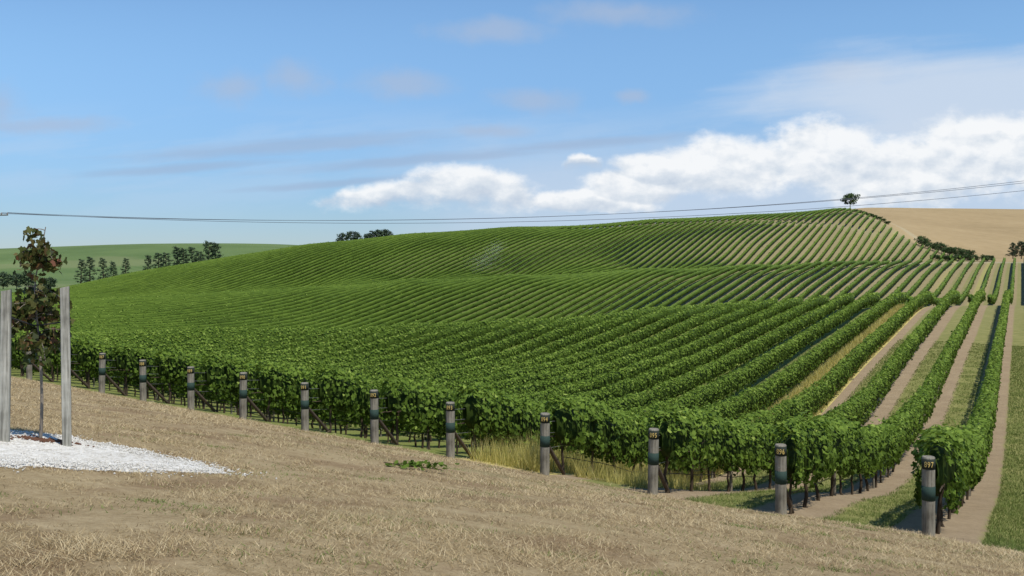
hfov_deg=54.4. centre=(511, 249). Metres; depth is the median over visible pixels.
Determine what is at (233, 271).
grapevine row
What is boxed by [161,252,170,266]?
pine tree
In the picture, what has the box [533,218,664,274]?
grapevine row
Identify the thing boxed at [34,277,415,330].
grapevine row
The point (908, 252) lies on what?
grapevine row
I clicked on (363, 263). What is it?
grapevine row
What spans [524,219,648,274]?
grapevine row
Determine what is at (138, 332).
grapevine row
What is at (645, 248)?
grapevine row
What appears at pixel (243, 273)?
grapevine row
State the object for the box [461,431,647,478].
tall dry grass
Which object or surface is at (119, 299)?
grapevine row
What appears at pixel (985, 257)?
shrub
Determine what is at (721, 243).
grapevine row
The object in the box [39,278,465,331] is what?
grapevine row
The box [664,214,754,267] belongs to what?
grapevine row
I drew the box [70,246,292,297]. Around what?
grapevine row
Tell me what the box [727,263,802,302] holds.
grapevine row
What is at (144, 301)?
grapevine row
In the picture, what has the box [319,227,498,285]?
grapevine row
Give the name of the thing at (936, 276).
grapevine row
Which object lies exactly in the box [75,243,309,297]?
grapevine row
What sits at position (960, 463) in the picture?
grapevine row
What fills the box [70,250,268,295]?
grapevine row
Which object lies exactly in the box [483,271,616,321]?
grapevine row
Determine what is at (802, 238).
grapevine row
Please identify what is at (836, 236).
grapevine row
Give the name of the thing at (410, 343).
grapevine row
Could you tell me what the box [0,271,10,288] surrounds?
broadleaf tree
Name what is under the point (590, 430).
grapevine row
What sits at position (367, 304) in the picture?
grapevine row
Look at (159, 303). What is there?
grapevine row
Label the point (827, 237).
grapevine row
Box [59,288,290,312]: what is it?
grapevine row
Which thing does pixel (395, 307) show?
grapevine row
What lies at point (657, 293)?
grapevine row
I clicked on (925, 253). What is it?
grapevine row
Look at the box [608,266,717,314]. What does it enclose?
grapevine row
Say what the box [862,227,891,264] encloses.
grapevine row
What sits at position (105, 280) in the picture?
grapevine row
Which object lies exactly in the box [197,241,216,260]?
pine tree
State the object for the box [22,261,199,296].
grapevine row
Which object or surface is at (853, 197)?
gum tree
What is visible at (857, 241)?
grapevine row
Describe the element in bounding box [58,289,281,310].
grapevine row
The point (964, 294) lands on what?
grapevine row
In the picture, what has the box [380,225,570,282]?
grapevine row
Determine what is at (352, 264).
grapevine row
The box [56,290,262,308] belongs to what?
grapevine row
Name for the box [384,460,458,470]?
vine cutting
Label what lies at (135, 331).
grapevine row
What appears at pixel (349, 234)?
broadleaf tree
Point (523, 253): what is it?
grapevine row
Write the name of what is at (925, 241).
shrub
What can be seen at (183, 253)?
pine tree
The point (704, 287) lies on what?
grapevine row
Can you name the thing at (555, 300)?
grapevine row
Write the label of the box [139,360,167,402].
vineyard end post
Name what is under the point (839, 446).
grapevine row
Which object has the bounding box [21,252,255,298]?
grapevine row
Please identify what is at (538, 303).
grapevine row
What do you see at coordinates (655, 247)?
grapevine row
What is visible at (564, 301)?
grapevine row
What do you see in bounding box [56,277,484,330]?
grapevine row
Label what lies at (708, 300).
grapevine row
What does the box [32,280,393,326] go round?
grapevine row
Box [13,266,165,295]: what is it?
grapevine row
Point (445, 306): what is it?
grapevine row
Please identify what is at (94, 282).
grapevine row
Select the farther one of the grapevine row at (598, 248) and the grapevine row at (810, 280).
the grapevine row at (598, 248)
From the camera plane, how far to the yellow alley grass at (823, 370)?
58.66 m
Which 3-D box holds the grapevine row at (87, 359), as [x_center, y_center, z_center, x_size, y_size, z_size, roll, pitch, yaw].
[4.543,5.817,70.441,0.840,5.853,84.624,0,0,27]
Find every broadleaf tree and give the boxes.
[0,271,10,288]
[7,273,25,288]
[19,270,36,287]
[42,276,56,286]
[335,232,349,240]
[341,231,359,240]
[352,233,362,239]
[363,232,373,238]
[367,229,384,237]
[376,229,389,236]
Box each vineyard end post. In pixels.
[26,346,53,381]
[71,369,90,387]
[98,353,125,395]
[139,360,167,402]
[187,366,215,411]
[239,372,267,421]
[301,382,329,432]
[370,389,398,444]
[446,402,472,457]
[540,412,564,474]
[648,428,669,494]
[775,443,794,515]
[921,455,935,536]
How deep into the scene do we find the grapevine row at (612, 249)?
245.43 m
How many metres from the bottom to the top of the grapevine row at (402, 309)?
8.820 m
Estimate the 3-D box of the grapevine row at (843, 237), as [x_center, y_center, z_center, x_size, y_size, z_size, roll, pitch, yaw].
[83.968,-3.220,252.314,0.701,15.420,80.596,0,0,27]
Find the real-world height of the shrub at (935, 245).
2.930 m
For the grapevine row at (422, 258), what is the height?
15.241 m
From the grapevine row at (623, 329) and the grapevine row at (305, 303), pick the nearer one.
the grapevine row at (623, 329)
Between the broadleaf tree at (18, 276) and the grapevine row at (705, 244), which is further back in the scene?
the broadleaf tree at (18, 276)
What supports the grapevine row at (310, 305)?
on the ground at (990, 232)
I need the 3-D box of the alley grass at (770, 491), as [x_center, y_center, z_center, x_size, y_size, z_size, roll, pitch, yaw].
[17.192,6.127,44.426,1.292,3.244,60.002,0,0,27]
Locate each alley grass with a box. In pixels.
[571,308,889,465]
[600,303,923,483]
[684,341,946,509]
[701,339,903,488]
[817,343,989,527]
[977,345,1023,551]
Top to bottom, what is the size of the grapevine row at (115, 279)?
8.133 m
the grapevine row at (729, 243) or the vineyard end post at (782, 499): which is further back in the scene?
the grapevine row at (729, 243)
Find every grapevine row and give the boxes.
[0,266,167,296]
[0,269,148,295]
[11,306,668,413]
[11,309,644,406]
[11,316,545,374]
[12,253,248,298]
[12,260,205,297]
[12,261,197,296]
[12,313,613,385]
[12,316,579,381]
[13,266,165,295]
[13,318,518,369]
[16,263,186,295]
[19,267,157,294]
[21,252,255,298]
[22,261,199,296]
[22,263,185,295]
[22,277,480,331]
[23,253,247,297]
[24,278,459,331]
[32,278,407,328]
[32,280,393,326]
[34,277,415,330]
[34,304,697,419]
[36,278,422,331]
[39,277,481,331]
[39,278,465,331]
[39,293,184,304]
[52,292,212,306]
[53,294,193,305]
[54,293,196,305]
[54,294,188,304]
[55,293,190,304]
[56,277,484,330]
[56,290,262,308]
[56,290,264,307]
[56,290,268,309]
[57,289,273,308]
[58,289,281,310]
[59,254,239,295]
[59,281,387,324]
[59,286,305,313]
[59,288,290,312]
[69,263,188,290]
[70,246,288,296]
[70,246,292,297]
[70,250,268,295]
[70,256,228,292]
[70,283,369,318]
[70,284,357,316]
[70,285,342,314]
[70,326,219,337]
[70,327,274,343]
[71,248,281,296]
[71,282,377,320]
[71,302,729,424]
[71,327,259,341]
[71,330,159,334]
[72,326,243,339]
[72,329,186,335]
[74,283,374,322]
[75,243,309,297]
[85,243,313,297]
[90,327,296,346]
[95,242,324,297]
[100,326,321,349]
[103,241,333,297]
[106,300,754,430]
[108,327,339,352]
[111,240,347,296]
[137,327,368,355]
[141,239,357,295]
[146,238,366,295]
[150,298,778,436]
[152,237,375,295]
[155,324,395,358]
[161,237,377,294]
[167,236,385,294]
[176,234,399,294]
[182,322,421,360]
[184,321,455,363]
[189,234,400,293]
[193,320,492,365]
[195,296,803,441]
[197,233,410,293]
[230,232,424,290]
[239,231,442,290]
[245,231,447,290]
[250,231,451,290]
[251,295,829,447]
[255,230,463,290]
[263,229,475,290]
[277,229,477,289]
[312,292,854,453]
[313,228,488,285]
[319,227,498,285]
[324,227,501,285]
[328,275,493,328]
[329,226,508,285]
[333,226,522,285]
[338,226,530,285]
[344,274,508,328]
[348,226,537,284]
[353,274,517,328]
[356,226,543,283]
[365,273,527,328]
[371,226,552,283]
[379,292,880,458]
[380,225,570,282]
[391,274,560,325]
[408,273,570,323]
[419,225,574,278]
[423,225,578,278]
[424,272,580,323]
[429,224,591,278]
[433,224,593,278]
[435,272,591,323]
[440,223,603,278]
[444,223,606,278]
[451,271,601,323]
[453,222,616,278]
[453,292,906,464]
[464,221,625,277]
[464,270,611,322]
[473,220,633,277]
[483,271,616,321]
[494,270,622,320]
[508,220,636,273]
[512,270,629,318]
[516,219,642,273]
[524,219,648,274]
[527,268,643,318]
[528,218,661,274]
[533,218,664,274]
[538,218,670,274]
[540,268,651,317]
[544,218,677,274]
[544,291,933,483]
[552,218,682,274]
[552,267,663,317]
[561,218,687,273]
[564,268,675,317]
[571,217,699,273]
[578,268,696,316]
[580,217,704,272]
[589,268,701,315]
[591,216,716,272]
[600,216,719,271]
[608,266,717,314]
[612,215,727,271]
[623,266,725,311]
[638,215,734,268]
[641,265,733,308]
[644,290,959,492]
[649,214,738,267]
[655,264,742,307]
[656,263,766,321]
[657,214,749,267]
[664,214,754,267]
[670,263,755,306]
[671,214,760,268]
[678,213,771,268]
[681,213,777,268]
[689,261,832,319]
[690,212,788,268]
[698,264,773,305]
[699,212,793,267]
[708,211,802,267]
[712,264,788,303]
[722,211,805,266]
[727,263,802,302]
[739,210,815,264]
[740,209,823,270]
[744,262,812,300]
[752,208,829,269]
[754,261,825,303]
[763,208,835,269]
[768,290,985,513]
[774,207,841,264]
[775,208,846,269]
[779,261,846,302]
[784,260,890,312]
[791,208,850,264]
[797,261,857,298]
[804,208,855,262]
[805,260,868,302]
[806,258,912,309]
[814,210,860,261]
[814,211,865,267]
[825,260,879,297]
[826,214,869,266]
[828,258,922,308]
[835,217,875,266]
[844,259,932,307]
[849,220,880,260]
[852,259,900,296]
[857,224,885,260]
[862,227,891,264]
[868,258,943,307]
[873,231,898,260]
[882,235,904,260]
[891,239,909,260]
[893,258,954,305]
[901,242,916,260]
[907,258,964,306]
[910,289,1011,533]
[911,244,923,259]
[921,248,930,260]
[928,258,974,305]
[952,258,984,305]
[967,258,994,302]
[987,257,1005,304]
[1010,258,1015,303]
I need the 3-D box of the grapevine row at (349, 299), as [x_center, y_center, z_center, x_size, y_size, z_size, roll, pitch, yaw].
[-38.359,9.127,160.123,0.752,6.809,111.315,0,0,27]
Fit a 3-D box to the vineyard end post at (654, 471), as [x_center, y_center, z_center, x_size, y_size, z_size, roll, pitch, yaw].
[2.775,4.084,18.838,0.223,1.523,1.064,0,0,22]
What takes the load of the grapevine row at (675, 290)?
on the ground at (990, 232)
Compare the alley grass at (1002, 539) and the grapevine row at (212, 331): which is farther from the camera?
the grapevine row at (212, 331)
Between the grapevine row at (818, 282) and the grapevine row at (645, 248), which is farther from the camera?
the grapevine row at (645, 248)
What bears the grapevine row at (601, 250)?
on the ground at (990, 232)
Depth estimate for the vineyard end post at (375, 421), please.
23.09 m
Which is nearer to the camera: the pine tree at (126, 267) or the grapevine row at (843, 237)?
the grapevine row at (843, 237)
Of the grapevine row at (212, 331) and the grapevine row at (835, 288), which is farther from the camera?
the grapevine row at (835, 288)
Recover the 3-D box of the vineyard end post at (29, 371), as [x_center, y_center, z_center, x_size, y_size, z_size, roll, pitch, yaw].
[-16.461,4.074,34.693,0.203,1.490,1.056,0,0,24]
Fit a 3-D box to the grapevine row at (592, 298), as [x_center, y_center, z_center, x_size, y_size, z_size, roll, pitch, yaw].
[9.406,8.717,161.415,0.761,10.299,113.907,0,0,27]
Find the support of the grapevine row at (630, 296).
on the ground at (990, 232)
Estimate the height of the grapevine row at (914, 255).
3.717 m
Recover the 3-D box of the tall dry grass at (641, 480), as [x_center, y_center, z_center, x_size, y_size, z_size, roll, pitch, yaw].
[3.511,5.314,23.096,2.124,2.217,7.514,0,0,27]
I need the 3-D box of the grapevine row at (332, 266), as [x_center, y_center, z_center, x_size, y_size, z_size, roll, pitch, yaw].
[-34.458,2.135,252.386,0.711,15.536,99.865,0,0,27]
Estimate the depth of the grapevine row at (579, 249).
248.60 m
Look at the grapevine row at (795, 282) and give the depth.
177.42 m
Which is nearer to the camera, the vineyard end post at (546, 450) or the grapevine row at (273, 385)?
the vineyard end post at (546, 450)
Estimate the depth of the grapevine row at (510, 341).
78.63 m
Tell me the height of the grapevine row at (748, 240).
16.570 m
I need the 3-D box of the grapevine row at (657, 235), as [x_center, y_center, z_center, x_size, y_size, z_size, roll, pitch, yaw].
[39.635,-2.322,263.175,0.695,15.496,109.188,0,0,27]
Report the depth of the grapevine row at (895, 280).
171.87 m
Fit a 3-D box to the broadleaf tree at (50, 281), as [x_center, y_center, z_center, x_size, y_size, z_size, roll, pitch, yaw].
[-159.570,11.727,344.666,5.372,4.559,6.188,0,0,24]
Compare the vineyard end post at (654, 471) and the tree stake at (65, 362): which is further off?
the vineyard end post at (654, 471)
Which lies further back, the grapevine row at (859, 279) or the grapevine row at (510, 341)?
the grapevine row at (859, 279)
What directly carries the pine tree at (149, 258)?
on the ground at (990, 232)
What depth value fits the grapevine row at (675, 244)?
251.04 m
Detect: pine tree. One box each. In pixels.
[73,259,87,282]
[81,256,96,281]
[97,258,109,279]
[108,261,116,276]
[120,258,130,273]
[142,255,152,269]
[152,253,163,267]
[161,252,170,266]
[169,246,184,265]
[176,247,187,264]
[184,247,197,262]
[192,251,201,261]
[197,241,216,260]
[209,242,223,258]
[1005,243,1018,258]
[1012,240,1023,258]
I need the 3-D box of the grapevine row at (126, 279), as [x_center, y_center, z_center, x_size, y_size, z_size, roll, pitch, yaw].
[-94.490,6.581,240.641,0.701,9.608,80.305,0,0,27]
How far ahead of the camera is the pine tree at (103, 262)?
316.15 m
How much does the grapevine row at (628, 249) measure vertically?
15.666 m
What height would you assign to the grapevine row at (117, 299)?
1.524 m
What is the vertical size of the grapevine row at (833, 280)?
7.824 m
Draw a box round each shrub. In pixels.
[913,236,927,244]
[919,238,932,246]
[925,243,934,248]
[930,254,939,259]
[933,242,944,248]
[935,243,948,252]
[945,247,956,254]
[952,247,963,254]
[957,249,967,255]
[962,250,975,257]
[962,254,972,259]
[970,255,979,260]
[980,254,989,260]
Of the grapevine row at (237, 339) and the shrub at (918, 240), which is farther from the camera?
the shrub at (918, 240)
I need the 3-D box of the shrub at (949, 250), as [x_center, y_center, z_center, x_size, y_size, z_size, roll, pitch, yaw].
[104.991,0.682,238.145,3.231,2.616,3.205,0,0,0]
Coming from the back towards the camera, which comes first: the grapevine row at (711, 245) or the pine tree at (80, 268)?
the pine tree at (80, 268)
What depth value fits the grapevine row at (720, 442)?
23.24 m
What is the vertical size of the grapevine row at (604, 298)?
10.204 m
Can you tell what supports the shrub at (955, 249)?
on the ground at (990, 232)
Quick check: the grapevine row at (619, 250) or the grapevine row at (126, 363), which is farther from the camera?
the grapevine row at (619, 250)
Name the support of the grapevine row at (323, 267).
on the ground at (990, 232)
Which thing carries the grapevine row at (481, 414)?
on the ground at (990, 232)
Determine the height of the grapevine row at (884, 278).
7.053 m
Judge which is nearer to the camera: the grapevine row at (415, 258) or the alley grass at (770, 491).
the alley grass at (770, 491)
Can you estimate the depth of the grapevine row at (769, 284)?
177.98 m
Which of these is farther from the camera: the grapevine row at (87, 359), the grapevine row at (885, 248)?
the grapevine row at (885, 248)
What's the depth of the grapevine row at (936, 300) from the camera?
162.96 m
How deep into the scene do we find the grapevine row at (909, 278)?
171.88 m
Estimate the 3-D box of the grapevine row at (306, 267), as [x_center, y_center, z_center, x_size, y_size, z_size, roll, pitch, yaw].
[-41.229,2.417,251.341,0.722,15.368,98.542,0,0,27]
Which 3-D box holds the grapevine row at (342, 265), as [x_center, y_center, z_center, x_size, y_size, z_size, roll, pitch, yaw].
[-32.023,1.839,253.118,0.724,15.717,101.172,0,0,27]
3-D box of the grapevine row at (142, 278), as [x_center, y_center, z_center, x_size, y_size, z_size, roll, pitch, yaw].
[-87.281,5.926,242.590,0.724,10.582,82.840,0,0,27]
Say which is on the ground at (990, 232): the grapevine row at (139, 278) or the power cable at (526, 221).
the grapevine row at (139, 278)
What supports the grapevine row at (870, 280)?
on the ground at (990, 232)
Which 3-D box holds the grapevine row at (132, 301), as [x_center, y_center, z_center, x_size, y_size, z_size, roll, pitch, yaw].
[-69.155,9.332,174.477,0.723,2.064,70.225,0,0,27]
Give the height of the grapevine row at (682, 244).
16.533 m
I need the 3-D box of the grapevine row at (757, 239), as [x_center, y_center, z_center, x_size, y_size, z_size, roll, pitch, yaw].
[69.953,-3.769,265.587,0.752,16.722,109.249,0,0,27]
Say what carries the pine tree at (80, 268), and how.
on the ground at (990, 232)
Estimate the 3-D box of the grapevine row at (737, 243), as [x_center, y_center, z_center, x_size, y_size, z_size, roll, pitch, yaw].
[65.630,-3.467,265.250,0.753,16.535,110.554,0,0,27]
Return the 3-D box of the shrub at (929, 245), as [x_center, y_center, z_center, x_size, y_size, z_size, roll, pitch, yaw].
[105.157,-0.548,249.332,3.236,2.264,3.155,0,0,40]
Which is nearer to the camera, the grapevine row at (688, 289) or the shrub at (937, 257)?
the grapevine row at (688, 289)
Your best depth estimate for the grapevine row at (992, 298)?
148.96 m
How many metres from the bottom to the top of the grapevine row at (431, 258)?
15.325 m
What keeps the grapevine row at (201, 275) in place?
on the ground at (990, 232)
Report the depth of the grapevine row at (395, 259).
242.40 m
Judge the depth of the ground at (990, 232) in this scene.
13.98 m
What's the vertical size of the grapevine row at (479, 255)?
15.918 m
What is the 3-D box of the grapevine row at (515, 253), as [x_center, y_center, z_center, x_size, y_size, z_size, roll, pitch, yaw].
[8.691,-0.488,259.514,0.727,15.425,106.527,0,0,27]
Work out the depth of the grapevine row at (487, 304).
174.41 m
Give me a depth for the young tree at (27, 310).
11.51 m
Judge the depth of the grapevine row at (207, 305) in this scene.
170.38 m
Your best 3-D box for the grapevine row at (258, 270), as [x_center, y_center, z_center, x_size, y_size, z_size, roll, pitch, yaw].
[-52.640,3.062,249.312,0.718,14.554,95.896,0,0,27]
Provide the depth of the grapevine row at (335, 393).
45.73 m
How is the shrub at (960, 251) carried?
on the ground at (990, 232)
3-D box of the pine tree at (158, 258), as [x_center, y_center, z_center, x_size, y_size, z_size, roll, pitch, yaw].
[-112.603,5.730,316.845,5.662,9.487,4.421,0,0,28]
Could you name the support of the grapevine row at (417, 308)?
on the ground at (990, 232)
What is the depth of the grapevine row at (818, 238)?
252.25 m
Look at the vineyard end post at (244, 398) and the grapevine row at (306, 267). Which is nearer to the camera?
the vineyard end post at (244, 398)
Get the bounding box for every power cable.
[0,183,1019,220]
[1,190,1023,222]
[7,181,1019,220]
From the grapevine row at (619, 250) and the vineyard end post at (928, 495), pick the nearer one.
the vineyard end post at (928, 495)
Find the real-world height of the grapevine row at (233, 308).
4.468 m
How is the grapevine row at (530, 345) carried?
on the ground at (990, 232)
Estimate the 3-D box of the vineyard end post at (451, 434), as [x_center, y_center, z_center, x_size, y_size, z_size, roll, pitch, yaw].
[-1.108,4.046,21.828,0.201,1.494,1.058,0,0,31]
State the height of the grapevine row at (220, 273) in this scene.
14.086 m
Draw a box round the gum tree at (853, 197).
[840,193,860,210]
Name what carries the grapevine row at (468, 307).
on the ground at (990, 232)
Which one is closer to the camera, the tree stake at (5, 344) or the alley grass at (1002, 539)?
the tree stake at (5, 344)
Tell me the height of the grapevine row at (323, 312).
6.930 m
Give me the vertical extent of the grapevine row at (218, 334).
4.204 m
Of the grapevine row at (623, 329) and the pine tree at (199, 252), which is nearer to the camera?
the grapevine row at (623, 329)
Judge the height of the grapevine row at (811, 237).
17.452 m
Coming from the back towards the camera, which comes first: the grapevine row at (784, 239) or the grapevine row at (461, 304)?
the grapevine row at (784, 239)
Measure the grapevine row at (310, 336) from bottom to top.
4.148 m
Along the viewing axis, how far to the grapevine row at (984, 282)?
165.47 m
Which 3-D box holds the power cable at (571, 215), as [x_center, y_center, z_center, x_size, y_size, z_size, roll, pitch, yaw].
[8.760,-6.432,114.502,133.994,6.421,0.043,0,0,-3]
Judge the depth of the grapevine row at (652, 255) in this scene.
247.77 m
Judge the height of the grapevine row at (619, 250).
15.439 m
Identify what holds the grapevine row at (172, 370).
on the ground at (990, 232)
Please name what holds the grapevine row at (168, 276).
on the ground at (990, 232)
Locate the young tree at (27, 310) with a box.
[11,226,74,437]
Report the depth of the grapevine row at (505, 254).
245.96 m
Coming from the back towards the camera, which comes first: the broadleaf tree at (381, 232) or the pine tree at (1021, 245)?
the broadleaf tree at (381, 232)
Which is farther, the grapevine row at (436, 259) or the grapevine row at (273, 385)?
the grapevine row at (436, 259)
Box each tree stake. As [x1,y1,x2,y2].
[0,289,11,441]
[60,286,71,446]
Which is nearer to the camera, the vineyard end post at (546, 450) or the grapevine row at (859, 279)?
the vineyard end post at (546, 450)
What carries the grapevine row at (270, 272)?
on the ground at (990, 232)
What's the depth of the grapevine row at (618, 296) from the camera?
172.63 m
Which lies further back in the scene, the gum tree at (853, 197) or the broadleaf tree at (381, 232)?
the broadleaf tree at (381, 232)
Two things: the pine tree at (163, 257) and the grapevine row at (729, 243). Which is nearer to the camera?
the grapevine row at (729, 243)
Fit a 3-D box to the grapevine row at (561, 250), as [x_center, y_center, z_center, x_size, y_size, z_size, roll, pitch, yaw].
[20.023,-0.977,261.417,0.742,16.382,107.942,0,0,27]
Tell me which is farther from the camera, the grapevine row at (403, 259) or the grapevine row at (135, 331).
the grapevine row at (403, 259)
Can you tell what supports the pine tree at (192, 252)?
on the ground at (990, 232)
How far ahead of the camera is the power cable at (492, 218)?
112.59 m
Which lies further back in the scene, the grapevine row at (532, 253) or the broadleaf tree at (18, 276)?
the broadleaf tree at (18, 276)
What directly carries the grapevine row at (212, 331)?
on the ground at (990, 232)
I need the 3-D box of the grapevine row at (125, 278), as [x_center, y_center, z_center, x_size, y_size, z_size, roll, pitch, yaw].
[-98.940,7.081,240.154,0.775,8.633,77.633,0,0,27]
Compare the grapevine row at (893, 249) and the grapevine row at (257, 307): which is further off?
the grapevine row at (893, 249)
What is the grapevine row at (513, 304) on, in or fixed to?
on the ground at (990, 232)
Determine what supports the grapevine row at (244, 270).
on the ground at (990, 232)
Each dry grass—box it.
[0,375,1023,575]
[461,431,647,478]
[569,456,726,490]
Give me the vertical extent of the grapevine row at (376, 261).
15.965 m
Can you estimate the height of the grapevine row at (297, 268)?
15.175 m
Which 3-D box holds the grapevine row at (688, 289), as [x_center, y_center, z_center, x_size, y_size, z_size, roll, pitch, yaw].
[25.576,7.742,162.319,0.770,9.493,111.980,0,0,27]
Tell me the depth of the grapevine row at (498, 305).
174.11 m
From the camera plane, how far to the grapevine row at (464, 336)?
80.62 m
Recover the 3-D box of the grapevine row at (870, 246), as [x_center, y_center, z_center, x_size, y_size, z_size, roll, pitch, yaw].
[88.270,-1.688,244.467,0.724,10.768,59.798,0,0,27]
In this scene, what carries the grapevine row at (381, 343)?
on the ground at (990, 232)
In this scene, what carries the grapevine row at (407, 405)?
on the ground at (990, 232)
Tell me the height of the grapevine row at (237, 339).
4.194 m
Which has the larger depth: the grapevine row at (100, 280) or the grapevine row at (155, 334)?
the grapevine row at (100, 280)
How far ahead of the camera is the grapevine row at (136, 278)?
242.01 m
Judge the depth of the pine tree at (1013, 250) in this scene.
254.79 m
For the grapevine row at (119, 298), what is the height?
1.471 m
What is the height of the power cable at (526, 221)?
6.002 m
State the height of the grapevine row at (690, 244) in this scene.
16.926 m
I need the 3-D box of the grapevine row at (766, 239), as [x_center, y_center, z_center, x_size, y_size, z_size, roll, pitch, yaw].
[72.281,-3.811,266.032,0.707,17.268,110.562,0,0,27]
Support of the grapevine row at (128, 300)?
on the ground at (990, 232)
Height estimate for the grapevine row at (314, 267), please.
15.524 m
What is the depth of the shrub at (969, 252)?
229.54 m
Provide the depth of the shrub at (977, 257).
226.33 m
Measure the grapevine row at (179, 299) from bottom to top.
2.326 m
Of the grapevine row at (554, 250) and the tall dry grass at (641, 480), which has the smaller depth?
the tall dry grass at (641, 480)
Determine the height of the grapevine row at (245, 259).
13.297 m
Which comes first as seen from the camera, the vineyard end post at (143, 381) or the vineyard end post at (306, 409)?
the vineyard end post at (306, 409)
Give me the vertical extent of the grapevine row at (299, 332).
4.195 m
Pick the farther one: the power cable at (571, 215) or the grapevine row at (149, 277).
the grapevine row at (149, 277)
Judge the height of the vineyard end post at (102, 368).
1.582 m
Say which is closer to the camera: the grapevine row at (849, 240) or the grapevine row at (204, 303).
the grapevine row at (204, 303)
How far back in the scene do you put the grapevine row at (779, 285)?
176.99 m
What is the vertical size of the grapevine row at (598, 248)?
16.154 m
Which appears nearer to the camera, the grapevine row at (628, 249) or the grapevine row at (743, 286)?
the grapevine row at (743, 286)
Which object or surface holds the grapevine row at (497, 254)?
on the ground at (990, 232)
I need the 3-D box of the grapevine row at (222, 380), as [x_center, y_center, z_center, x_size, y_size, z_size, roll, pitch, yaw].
[11.013,5.695,67.033,0.889,5.488,87.725,0,0,27]
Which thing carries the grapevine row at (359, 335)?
on the ground at (990, 232)
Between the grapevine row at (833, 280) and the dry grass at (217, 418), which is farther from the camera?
the grapevine row at (833, 280)
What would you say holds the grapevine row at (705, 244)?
on the ground at (990, 232)
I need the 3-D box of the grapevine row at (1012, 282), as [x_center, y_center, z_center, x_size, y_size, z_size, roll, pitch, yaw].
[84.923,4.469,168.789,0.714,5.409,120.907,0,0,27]
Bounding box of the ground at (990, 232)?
[0,208,1023,575]
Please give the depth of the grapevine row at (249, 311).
163.94 m
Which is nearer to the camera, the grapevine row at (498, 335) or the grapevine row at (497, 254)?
the grapevine row at (498, 335)
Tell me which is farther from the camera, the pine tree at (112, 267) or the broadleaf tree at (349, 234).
the broadleaf tree at (349, 234)
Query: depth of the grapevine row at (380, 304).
172.44 m
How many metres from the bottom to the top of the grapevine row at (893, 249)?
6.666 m
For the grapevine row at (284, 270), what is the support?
on the ground at (990, 232)
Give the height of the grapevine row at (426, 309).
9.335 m
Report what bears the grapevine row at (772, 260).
on the ground at (990, 232)
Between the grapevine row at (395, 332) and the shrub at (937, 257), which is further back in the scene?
the shrub at (937, 257)
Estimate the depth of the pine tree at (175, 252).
315.99 m
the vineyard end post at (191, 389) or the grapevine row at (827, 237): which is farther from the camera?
the grapevine row at (827, 237)
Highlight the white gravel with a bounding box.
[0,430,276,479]
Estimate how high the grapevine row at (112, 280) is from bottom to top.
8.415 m
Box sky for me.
[0,0,1023,248]
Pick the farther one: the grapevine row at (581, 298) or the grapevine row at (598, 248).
the grapevine row at (598, 248)
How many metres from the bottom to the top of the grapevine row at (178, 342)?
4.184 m
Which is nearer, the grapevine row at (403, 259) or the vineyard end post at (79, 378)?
the vineyard end post at (79, 378)
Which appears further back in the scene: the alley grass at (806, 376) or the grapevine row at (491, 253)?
the grapevine row at (491, 253)
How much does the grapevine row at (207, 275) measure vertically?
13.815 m
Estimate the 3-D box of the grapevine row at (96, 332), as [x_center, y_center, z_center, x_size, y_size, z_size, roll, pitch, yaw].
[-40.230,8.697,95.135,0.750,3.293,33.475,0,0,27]
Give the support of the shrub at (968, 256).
on the ground at (990, 232)
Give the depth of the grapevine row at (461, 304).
174.68 m
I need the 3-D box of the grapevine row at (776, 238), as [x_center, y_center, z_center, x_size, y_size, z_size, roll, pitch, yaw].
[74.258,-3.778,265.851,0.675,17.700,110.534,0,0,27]
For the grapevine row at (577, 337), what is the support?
on the ground at (990, 232)
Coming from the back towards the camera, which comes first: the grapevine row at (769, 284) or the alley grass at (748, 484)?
the grapevine row at (769, 284)
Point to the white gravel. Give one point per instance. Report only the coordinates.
(16, 453)
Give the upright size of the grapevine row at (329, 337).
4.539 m
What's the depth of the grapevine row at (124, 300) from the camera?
180.37 m
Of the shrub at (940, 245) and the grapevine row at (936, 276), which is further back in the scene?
the shrub at (940, 245)
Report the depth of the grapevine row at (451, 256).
244.67 m
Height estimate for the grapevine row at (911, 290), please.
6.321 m
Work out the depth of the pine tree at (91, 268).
317.81 m
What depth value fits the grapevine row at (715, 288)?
175.81 m
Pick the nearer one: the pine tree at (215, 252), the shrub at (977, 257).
the shrub at (977, 257)
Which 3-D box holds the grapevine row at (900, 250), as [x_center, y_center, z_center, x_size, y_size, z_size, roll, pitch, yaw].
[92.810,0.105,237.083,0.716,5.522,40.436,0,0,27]
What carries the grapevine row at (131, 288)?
on the ground at (990, 232)
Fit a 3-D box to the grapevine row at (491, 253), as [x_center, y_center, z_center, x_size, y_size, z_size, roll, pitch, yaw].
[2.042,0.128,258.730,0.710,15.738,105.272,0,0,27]
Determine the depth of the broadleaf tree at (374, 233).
381.22 m
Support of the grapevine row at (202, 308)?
on the ground at (990, 232)
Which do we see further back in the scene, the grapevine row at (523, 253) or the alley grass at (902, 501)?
the grapevine row at (523, 253)
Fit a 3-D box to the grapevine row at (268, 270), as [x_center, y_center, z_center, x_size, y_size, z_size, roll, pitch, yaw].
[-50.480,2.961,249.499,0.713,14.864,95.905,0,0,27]
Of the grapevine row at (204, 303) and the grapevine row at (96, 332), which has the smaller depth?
the grapevine row at (96, 332)
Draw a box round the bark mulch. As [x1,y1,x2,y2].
[10,435,94,446]
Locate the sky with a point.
(392, 114)
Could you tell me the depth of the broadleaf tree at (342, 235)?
381.50 m
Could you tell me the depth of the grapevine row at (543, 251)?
246.70 m
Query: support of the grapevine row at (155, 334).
on the ground at (990, 232)
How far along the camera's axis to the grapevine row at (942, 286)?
162.98 m
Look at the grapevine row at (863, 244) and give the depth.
245.56 m
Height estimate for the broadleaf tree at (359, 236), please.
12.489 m

